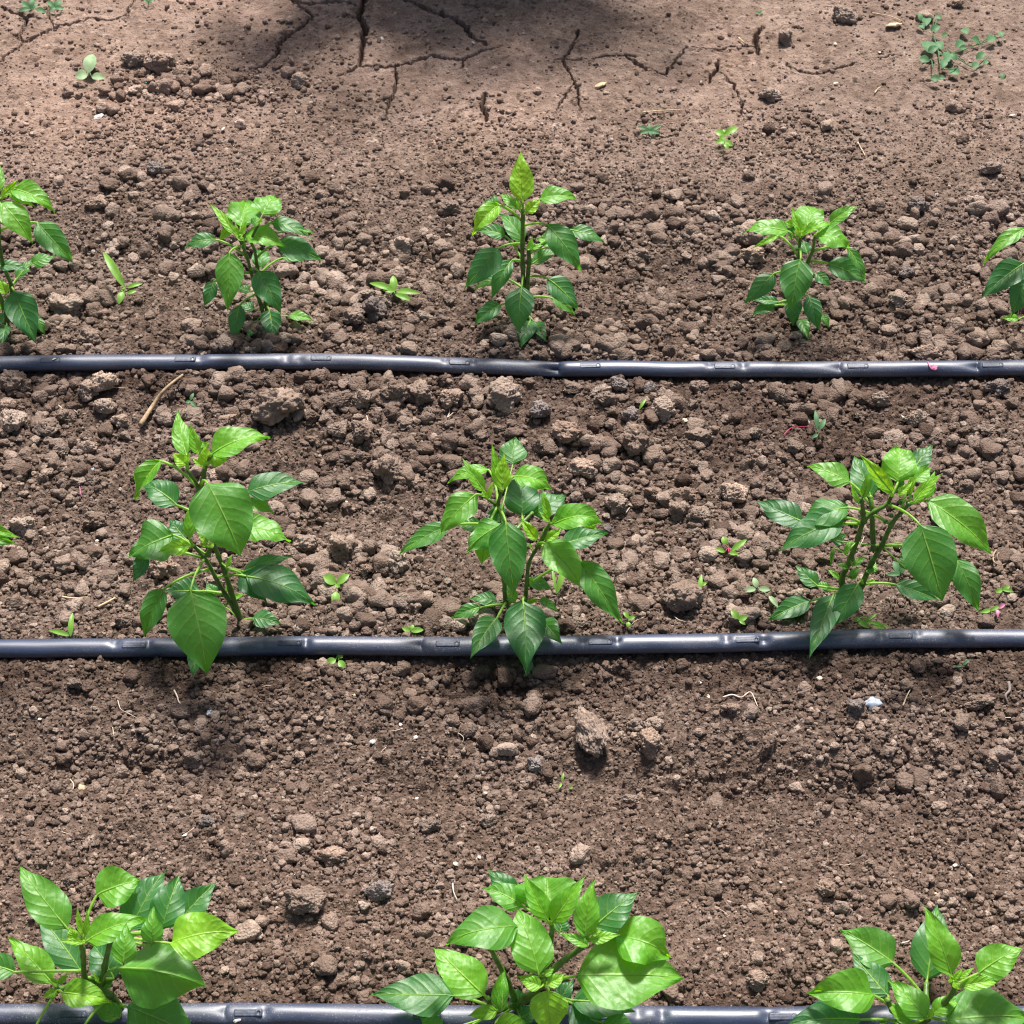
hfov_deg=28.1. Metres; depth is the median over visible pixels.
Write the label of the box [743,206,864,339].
pepper plant
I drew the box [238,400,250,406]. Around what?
soil clod
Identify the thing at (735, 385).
soil clod
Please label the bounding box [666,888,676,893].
soil clod
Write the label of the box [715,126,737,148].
seedling
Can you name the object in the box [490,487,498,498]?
soil clod
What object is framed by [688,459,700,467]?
soil clod
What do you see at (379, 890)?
stone
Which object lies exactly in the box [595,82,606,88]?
leaf fragment
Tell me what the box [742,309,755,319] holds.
soil clod
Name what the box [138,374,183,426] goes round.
dry twig
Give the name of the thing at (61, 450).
soil clod
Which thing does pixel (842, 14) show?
soil clod
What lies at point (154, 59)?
soil clod
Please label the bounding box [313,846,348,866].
soil clod
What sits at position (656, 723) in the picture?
soil clod
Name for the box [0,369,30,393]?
soil clod
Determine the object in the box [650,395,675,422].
soil clod
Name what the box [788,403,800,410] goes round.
soil clod
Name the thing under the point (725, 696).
dry root
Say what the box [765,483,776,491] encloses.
soil clod
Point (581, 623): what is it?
soil clod
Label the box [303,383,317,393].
soil clod
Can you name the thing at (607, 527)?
stone
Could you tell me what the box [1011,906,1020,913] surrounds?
soil clod
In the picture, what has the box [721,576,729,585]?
soil clod
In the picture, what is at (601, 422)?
soil clod
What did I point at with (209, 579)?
soil clod
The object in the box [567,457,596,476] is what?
soil clod
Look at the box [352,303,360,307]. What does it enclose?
soil clod
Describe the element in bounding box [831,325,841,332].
soil clod
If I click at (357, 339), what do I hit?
soil clod
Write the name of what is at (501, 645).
drip tape
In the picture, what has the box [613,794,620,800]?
stone
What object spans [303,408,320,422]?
soil clod
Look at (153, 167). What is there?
stone
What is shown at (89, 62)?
seedling
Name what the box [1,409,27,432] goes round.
soil clod
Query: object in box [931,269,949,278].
soil clod
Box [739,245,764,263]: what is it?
soil clod
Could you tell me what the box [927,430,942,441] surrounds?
soil clod
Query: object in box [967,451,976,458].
soil clod
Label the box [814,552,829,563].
soil clod
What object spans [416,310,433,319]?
soil clod
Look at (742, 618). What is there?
seedling
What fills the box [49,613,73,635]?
seedling
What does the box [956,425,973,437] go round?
soil clod
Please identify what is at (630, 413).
stone
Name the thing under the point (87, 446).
soil clod
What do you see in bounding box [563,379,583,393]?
soil clod
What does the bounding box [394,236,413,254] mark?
soil clod
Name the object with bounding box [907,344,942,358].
soil clod
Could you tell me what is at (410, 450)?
soil clod
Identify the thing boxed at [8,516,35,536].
soil clod
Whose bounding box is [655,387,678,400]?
soil clod
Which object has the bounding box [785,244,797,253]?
soil clod
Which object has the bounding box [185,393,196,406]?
seedling
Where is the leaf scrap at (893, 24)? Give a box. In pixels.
[885,23,901,26]
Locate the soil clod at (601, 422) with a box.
[590,416,604,427]
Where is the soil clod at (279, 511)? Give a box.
[274,508,285,515]
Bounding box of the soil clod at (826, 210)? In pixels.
[822,206,830,213]
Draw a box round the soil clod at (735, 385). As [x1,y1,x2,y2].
[730,381,743,389]
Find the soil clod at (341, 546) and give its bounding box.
[329,532,358,562]
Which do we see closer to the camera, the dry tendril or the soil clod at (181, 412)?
the dry tendril
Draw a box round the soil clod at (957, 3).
[951,0,964,6]
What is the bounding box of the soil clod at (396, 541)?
[389,538,401,544]
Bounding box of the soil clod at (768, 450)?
[761,446,774,454]
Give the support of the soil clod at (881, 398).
on the soil ground
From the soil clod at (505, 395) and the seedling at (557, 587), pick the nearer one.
the seedling at (557, 587)
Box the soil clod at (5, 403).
[0,399,16,410]
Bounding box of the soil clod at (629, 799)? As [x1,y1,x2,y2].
[621,794,638,803]
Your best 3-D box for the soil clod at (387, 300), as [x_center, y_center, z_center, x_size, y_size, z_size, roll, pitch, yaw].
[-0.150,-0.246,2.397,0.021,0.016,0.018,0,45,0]
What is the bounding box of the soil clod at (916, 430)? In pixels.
[911,429,921,432]
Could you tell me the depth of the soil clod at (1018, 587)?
2.07 m
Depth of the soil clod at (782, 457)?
2.21 m
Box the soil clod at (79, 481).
[69,476,86,486]
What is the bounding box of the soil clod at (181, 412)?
[171,407,185,422]
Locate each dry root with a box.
[723,692,757,706]
[1004,681,1010,702]
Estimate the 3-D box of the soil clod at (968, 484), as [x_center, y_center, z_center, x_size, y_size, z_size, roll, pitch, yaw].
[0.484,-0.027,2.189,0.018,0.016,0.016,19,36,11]
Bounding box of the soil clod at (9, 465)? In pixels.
[1,457,24,471]
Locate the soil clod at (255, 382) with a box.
[247,377,263,387]
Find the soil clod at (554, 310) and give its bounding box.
[550,307,558,313]
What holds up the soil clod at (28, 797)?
on the soil ground
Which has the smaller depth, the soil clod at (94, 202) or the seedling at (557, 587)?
the seedling at (557, 587)
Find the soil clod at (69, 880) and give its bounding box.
[62,875,77,886]
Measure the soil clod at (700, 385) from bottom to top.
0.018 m
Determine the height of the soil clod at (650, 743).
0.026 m
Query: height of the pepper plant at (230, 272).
0.156 m
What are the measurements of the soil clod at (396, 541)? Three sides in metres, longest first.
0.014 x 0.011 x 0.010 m
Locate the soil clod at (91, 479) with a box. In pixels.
[84,474,99,485]
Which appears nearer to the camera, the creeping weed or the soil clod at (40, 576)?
the soil clod at (40, 576)
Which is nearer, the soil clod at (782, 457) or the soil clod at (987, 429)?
the soil clod at (782, 457)
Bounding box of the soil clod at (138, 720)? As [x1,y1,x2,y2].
[134,716,145,723]
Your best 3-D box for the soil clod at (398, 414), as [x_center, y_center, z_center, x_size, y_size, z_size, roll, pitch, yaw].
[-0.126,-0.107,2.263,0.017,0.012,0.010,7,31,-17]
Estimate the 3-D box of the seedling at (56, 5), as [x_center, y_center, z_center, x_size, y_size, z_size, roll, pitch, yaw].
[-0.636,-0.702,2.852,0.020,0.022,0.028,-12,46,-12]
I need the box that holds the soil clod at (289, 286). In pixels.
[283,282,295,290]
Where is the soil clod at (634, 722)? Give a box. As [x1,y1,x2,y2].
[626,718,640,727]
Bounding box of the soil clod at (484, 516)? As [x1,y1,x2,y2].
[481,514,488,518]
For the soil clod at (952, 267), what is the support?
on the soil ground
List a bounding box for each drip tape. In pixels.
[0,353,1023,377]
[0,629,1023,657]
[0,1003,1023,1023]
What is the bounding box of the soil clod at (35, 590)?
[28,586,39,594]
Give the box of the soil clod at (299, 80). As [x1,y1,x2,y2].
[289,72,309,88]
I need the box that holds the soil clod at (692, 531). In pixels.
[683,527,701,537]
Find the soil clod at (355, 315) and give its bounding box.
[342,306,365,324]
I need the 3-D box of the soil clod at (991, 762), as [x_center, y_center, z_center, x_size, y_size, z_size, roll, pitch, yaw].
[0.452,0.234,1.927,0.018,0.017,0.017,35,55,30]
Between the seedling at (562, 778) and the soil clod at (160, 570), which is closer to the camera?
the seedling at (562, 778)
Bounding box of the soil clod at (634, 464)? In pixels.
[626,459,639,469]
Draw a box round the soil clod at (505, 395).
[486,376,522,414]
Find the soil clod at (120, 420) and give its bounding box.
[110,413,128,427]
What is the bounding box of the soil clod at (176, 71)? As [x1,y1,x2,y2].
[168,67,189,75]
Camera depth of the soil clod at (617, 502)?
2.17 m
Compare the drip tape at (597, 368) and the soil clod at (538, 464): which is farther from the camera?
the drip tape at (597, 368)
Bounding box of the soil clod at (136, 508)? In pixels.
[129,505,142,512]
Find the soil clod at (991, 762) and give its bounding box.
[984,752,999,771]
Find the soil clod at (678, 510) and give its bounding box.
[668,499,689,522]
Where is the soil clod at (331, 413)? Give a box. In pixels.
[321,409,335,419]
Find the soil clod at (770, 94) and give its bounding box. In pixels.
[758,87,781,102]
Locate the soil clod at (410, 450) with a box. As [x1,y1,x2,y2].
[407,448,415,454]
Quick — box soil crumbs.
[0,0,1023,1006]
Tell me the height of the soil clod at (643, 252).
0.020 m
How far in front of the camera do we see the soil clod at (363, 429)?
2.22 m
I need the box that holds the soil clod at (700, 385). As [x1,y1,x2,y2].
[689,380,709,391]
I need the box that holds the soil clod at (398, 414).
[394,411,400,419]
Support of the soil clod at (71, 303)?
on the soil ground
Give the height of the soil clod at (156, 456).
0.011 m
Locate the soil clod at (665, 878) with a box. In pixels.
[663,875,670,882]
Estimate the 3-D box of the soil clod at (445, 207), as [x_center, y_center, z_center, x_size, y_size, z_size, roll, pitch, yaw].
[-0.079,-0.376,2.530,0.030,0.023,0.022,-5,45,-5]
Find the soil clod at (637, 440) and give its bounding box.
[622,422,653,456]
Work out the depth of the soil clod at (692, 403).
2.27 m
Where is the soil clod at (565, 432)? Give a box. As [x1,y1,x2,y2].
[551,420,581,444]
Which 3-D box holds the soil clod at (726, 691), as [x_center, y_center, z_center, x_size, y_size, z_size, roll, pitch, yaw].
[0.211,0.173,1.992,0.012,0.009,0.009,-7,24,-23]
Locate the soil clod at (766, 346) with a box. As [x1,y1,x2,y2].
[758,343,779,352]
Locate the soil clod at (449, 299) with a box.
[443,293,455,304]
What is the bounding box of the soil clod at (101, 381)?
[88,370,119,391]
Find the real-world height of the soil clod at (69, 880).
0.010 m
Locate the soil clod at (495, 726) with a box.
[489,723,500,730]
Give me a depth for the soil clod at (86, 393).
2.28 m
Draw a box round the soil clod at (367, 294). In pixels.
[359,289,376,300]
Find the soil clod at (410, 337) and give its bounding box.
[406,334,417,341]
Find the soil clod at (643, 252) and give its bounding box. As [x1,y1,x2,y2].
[627,248,650,258]
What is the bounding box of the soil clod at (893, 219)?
[887,217,896,222]
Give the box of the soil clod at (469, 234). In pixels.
[466,228,480,238]
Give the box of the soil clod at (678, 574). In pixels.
[671,572,681,577]
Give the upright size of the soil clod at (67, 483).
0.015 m
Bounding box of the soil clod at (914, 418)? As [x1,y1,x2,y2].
[901,409,929,427]
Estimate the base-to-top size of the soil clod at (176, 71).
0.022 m
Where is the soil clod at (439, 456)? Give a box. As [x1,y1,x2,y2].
[435,454,445,463]
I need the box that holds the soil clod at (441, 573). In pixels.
[435,569,445,577]
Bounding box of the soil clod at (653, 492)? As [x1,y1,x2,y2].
[642,487,662,498]
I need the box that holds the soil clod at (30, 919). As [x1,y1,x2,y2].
[27,916,34,921]
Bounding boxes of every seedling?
[18,0,45,12]
[47,0,63,10]
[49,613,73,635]
[75,54,104,79]
[103,252,141,303]
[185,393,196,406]
[323,574,348,600]
[327,655,345,667]
[370,276,419,300]
[402,625,422,633]
[552,570,564,593]
[559,773,572,788]
[623,612,634,626]
[638,124,660,135]
[639,399,645,408]
[698,574,705,586]
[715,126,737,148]
[716,536,745,554]
[731,610,747,624]
[745,578,777,606]
[811,411,825,439]
[854,614,887,628]
[886,561,905,578]
[955,659,968,666]
[981,606,998,612]
[995,585,1013,592]
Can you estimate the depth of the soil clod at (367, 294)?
2.40 m
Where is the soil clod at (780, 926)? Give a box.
[775,924,785,929]
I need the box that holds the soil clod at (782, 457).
[774,452,787,462]
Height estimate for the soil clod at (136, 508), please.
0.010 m
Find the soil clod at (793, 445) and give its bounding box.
[784,437,803,452]
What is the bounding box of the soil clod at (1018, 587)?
[1012,581,1023,593]
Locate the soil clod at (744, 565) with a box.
[739,562,748,567]
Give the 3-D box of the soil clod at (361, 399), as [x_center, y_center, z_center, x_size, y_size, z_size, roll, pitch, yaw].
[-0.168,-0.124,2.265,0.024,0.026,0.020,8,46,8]
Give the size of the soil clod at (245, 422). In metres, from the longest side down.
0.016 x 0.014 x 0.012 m
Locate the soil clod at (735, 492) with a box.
[720,482,748,502]
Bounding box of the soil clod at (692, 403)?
[687,399,697,408]
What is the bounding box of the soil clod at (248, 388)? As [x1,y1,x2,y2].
[241,385,253,394]
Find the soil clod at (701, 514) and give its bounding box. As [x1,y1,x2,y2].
[686,505,709,527]
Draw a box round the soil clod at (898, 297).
[885,289,910,308]
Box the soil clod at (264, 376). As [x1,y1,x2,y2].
[258,374,268,380]
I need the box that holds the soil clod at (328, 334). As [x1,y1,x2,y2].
[322,329,339,339]
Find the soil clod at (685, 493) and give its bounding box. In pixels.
[668,486,697,500]
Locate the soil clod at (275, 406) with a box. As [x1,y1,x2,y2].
[250,387,305,425]
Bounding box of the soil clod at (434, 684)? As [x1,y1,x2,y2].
[426,680,438,688]
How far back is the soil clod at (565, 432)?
2.22 m
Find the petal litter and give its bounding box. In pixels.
[996,604,1004,616]
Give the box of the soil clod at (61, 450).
[52,442,69,456]
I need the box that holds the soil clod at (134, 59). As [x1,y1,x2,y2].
[120,51,144,66]
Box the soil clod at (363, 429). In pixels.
[351,419,374,440]
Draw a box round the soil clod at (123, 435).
[117,431,131,440]
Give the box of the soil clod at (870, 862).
[866,859,874,865]
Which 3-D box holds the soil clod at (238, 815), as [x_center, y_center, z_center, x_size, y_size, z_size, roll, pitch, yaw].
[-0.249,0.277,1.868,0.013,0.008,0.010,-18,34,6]
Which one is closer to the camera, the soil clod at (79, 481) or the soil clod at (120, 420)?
the soil clod at (79, 481)
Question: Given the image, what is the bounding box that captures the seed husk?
[78,784,85,789]
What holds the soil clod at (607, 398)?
on the soil ground
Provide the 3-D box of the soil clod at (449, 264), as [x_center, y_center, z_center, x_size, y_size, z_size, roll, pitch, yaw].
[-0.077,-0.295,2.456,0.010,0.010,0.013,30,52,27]
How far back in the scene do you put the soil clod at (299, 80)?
2.72 m
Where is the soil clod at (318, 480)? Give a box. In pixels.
[314,475,337,487]
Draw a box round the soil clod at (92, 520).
[81,510,108,529]
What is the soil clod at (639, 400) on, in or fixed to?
on the soil ground
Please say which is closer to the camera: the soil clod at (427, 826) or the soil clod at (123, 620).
the soil clod at (427, 826)
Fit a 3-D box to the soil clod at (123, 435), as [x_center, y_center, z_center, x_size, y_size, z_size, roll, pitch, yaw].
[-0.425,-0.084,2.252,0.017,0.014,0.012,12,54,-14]
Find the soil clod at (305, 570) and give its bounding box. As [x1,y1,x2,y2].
[301,566,309,573]
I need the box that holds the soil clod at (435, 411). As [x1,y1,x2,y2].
[423,406,442,415]
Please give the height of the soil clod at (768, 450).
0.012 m
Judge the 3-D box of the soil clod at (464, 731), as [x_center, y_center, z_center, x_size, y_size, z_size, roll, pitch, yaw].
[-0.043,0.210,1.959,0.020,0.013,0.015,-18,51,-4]
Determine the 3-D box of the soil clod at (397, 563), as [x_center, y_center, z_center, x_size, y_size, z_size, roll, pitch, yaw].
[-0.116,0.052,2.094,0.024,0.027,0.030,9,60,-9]
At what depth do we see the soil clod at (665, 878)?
1.83 m
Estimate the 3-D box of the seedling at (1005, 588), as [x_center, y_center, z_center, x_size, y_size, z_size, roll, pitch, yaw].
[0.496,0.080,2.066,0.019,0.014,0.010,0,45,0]
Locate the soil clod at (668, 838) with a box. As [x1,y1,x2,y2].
[664,835,673,841]
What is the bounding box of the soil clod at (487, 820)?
[479,814,496,827]
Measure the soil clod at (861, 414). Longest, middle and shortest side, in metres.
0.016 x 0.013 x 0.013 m
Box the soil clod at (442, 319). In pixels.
[436,315,448,322]
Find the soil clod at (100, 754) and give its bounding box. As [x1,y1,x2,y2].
[98,752,105,756]
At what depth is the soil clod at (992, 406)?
2.26 m
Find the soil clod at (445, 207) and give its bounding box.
[436,199,460,215]
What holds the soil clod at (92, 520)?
on the soil ground
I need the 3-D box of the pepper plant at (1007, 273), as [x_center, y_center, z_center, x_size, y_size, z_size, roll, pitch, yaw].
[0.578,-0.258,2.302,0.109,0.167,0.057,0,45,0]
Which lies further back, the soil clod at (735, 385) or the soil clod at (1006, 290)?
the soil clod at (1006, 290)
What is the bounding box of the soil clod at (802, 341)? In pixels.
[798,339,808,344]
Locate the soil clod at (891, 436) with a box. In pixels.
[881,429,906,442]
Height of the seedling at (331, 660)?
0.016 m
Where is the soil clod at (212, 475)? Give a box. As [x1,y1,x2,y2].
[206,469,216,480]
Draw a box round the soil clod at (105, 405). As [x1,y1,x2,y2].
[92,398,116,413]
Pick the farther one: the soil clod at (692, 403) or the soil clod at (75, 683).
the soil clod at (692, 403)
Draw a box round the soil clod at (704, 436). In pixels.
[683,427,713,446]
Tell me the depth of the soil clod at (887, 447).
2.22 m
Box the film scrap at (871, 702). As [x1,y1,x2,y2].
[865,696,882,710]
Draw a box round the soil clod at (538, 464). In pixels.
[530,461,544,468]
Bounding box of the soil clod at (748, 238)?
[733,228,766,246]
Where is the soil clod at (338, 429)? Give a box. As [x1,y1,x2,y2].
[326,419,348,438]
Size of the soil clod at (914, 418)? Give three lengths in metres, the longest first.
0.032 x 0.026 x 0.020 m
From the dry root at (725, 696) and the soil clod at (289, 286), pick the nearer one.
the dry root at (725, 696)
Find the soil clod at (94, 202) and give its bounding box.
[84,197,108,208]
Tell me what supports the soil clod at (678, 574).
on the soil ground
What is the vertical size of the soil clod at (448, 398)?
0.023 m
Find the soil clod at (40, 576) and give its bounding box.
[35,572,49,582]
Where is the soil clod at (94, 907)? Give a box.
[85,900,98,909]
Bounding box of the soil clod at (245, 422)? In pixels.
[239,419,251,427]
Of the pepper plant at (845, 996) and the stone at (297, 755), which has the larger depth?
the stone at (297, 755)
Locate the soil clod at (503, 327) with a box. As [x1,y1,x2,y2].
[499,324,507,331]
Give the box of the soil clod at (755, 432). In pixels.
[748,427,762,437]
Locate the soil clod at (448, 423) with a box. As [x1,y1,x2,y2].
[442,419,454,428]
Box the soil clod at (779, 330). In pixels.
[774,327,782,333]
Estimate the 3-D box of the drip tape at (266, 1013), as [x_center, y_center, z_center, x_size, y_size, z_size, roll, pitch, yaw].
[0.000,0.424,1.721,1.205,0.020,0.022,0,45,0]
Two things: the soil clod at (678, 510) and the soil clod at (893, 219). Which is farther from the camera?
the soil clod at (893, 219)
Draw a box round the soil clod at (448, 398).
[437,388,464,408]
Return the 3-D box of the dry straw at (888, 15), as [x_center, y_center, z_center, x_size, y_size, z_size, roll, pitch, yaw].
[0.524,-0.686,2.839,0.054,0.005,0.007,28,51,25]
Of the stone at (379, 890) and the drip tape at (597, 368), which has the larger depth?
the drip tape at (597, 368)
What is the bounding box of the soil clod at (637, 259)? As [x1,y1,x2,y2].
[631,256,642,263]
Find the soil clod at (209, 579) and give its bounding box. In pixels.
[203,574,224,585]
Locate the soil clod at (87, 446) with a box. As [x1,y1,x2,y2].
[75,440,99,453]
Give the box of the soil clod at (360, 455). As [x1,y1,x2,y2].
[355,451,370,460]
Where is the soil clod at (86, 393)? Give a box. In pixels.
[77,379,98,401]
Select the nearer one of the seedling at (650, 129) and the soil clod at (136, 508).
the soil clod at (136, 508)
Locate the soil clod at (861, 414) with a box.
[854,410,867,419]
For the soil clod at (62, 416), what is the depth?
2.26 m
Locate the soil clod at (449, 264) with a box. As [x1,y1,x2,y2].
[443,262,451,269]
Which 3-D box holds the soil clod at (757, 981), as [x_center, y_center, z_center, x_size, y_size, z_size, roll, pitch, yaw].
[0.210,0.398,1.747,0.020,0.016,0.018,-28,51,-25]
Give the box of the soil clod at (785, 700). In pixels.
[781,696,789,703]
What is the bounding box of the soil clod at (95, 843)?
[91,840,99,846]
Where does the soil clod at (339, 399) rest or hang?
on the soil ground
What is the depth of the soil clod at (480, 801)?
1.90 m
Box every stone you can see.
[145,161,164,174]
[198,814,214,826]
[292,751,304,761]
[358,563,372,573]
[360,295,387,322]
[363,880,394,901]
[527,755,545,772]
[529,399,551,417]
[602,523,612,536]
[610,376,627,390]
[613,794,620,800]
[621,406,638,422]
[643,381,656,393]
[846,698,865,716]
[898,266,914,277]
[907,196,929,212]
[930,739,942,752]
[983,378,1010,396]
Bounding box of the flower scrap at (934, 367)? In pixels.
[930,364,937,370]
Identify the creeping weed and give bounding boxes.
[918,13,1004,80]
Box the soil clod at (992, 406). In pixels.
[985,401,1002,413]
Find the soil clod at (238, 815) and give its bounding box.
[232,811,245,819]
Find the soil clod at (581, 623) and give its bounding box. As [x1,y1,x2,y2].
[572,616,587,629]
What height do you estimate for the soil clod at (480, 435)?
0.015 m
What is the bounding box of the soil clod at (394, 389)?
[379,379,409,399]
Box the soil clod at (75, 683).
[67,677,81,688]
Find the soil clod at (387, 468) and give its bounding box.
[372,453,402,485]
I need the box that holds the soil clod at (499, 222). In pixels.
[492,218,505,232]
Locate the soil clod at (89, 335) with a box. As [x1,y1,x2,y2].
[77,327,101,343]
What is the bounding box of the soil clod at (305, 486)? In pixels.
[300,484,308,488]
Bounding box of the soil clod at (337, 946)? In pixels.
[329,942,341,951]
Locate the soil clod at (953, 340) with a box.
[943,336,966,345]
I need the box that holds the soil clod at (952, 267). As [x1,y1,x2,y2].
[946,264,956,271]
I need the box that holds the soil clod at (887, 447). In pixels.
[880,443,904,451]
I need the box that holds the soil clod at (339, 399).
[323,390,353,408]
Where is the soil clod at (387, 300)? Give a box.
[377,295,392,307]
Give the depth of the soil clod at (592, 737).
1.93 m
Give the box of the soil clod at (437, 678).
[432,675,441,681]
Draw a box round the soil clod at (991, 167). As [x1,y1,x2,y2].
[975,161,1002,174]
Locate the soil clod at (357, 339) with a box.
[350,333,368,344]
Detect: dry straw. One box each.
[97,597,114,607]
[640,109,681,112]
[872,12,905,22]
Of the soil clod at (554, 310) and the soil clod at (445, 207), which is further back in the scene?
the soil clod at (445, 207)
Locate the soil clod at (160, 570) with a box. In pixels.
[147,555,177,579]
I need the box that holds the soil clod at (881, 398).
[871,391,891,406]
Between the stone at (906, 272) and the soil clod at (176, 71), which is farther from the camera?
the soil clod at (176, 71)
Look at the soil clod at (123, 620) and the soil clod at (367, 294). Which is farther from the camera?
the soil clod at (367, 294)
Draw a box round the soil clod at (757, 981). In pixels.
[745,970,769,992]
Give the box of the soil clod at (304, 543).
[291,534,317,552]
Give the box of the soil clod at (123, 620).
[114,613,135,628]
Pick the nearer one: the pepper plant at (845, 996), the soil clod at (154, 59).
the pepper plant at (845, 996)
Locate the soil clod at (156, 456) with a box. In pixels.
[152,453,161,458]
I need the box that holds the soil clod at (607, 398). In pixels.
[593,391,617,405]
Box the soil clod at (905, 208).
[902,205,908,211]
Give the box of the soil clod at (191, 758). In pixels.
[182,750,205,769]
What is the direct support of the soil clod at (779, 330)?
on the soil ground
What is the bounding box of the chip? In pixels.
[94,113,103,119]
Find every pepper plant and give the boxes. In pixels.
[0,166,72,342]
[0,525,19,545]
[0,865,238,1023]
[128,410,314,675]
[185,195,321,336]
[371,869,683,1023]
[399,437,622,674]
[465,152,604,347]
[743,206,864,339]
[756,445,991,657]
[789,904,1023,1023]
[981,227,1023,321]
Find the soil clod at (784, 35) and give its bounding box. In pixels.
[778,29,792,46]
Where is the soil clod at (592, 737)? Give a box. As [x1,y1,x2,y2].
[574,706,610,757]
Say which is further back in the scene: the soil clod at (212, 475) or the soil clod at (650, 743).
the soil clod at (212, 475)
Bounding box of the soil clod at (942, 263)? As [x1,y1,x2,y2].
[936,261,945,268]
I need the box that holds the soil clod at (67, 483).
[59,478,72,488]
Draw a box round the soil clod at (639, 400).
[634,396,647,405]
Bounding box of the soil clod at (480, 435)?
[473,430,489,441]
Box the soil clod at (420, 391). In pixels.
[407,379,434,406]
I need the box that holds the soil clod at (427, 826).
[418,817,440,833]
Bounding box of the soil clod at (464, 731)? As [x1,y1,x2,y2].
[458,724,476,737]
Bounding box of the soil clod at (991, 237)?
[984,232,997,242]
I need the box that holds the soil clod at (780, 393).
[774,387,787,402]
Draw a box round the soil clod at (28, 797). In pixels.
[23,794,33,800]
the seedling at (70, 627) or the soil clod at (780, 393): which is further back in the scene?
the soil clod at (780, 393)
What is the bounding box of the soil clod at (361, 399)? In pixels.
[351,389,371,408]
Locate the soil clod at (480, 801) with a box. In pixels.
[475,797,485,805]
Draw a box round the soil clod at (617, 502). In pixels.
[604,492,627,514]
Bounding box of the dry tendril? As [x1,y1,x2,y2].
[992,549,1006,564]
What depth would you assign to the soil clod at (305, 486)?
2.20 m
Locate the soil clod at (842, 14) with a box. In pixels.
[831,4,858,24]
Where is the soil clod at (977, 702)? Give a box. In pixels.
[962,694,996,710]
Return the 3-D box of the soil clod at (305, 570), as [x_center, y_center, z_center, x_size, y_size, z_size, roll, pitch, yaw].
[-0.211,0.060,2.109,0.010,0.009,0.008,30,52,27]
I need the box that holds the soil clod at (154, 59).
[141,51,175,70]
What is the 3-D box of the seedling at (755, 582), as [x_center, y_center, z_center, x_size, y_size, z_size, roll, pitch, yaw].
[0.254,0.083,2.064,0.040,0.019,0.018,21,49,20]
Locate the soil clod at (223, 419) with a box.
[217,414,236,426]
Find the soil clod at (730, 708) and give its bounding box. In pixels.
[719,702,739,713]
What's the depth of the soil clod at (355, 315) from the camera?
2.36 m
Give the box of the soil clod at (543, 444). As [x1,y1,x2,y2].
[531,433,558,453]
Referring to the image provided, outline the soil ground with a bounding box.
[0,0,1023,1006]
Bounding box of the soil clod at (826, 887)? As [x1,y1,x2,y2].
[814,878,836,896]
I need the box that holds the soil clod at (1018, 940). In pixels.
[1014,937,1023,943]
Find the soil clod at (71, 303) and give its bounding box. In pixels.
[48,292,83,317]
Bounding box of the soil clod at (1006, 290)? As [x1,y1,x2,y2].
[997,287,1009,295]
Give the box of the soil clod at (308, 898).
[283,884,327,914]
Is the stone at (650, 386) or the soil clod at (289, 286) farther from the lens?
the soil clod at (289, 286)
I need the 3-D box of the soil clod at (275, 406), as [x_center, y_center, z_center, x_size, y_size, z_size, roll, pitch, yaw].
[-0.257,-0.117,2.250,0.064,0.047,0.050,-12,54,12]
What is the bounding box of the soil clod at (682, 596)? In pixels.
[658,579,704,612]
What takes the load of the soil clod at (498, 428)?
on the soil ground
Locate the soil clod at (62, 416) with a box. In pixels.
[51,408,76,424]
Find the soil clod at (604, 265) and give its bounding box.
[596,259,612,271]
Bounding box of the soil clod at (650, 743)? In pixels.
[637,727,663,759]
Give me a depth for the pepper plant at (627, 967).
1.65 m
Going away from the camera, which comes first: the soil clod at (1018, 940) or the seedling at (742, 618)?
the soil clod at (1018, 940)
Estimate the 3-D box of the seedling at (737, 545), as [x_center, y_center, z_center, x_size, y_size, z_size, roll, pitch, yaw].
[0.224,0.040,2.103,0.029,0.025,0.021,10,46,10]
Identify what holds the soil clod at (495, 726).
on the soil ground
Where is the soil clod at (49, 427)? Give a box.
[32,417,61,436]
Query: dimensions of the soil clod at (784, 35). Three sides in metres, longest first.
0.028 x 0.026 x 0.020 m
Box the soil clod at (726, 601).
[720,598,733,607]
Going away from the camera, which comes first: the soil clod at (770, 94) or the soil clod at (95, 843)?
the soil clod at (95, 843)
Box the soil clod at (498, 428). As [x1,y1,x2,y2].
[493,424,505,432]
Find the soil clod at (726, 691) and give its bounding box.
[724,686,730,694]
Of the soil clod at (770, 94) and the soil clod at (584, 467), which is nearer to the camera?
the soil clod at (584, 467)
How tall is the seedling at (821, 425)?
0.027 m
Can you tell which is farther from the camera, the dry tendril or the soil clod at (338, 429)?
the soil clod at (338, 429)
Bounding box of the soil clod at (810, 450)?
[804,446,815,456]
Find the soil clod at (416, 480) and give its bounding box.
[399,474,421,486]
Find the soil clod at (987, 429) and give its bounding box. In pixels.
[979,423,996,434]
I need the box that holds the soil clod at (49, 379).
[36,374,56,384]
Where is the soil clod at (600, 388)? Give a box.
[590,383,611,396]
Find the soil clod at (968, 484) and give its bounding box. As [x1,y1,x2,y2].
[956,479,973,492]
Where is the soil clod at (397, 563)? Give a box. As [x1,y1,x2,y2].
[388,550,409,573]
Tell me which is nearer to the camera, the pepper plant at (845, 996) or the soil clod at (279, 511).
the pepper plant at (845, 996)
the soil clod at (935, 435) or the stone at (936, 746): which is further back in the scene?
the soil clod at (935, 435)
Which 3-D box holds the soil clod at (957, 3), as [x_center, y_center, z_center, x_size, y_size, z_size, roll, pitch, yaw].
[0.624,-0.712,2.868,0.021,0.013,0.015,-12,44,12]
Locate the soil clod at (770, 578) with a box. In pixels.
[765,574,774,582]
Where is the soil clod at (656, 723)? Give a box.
[643,716,664,730]

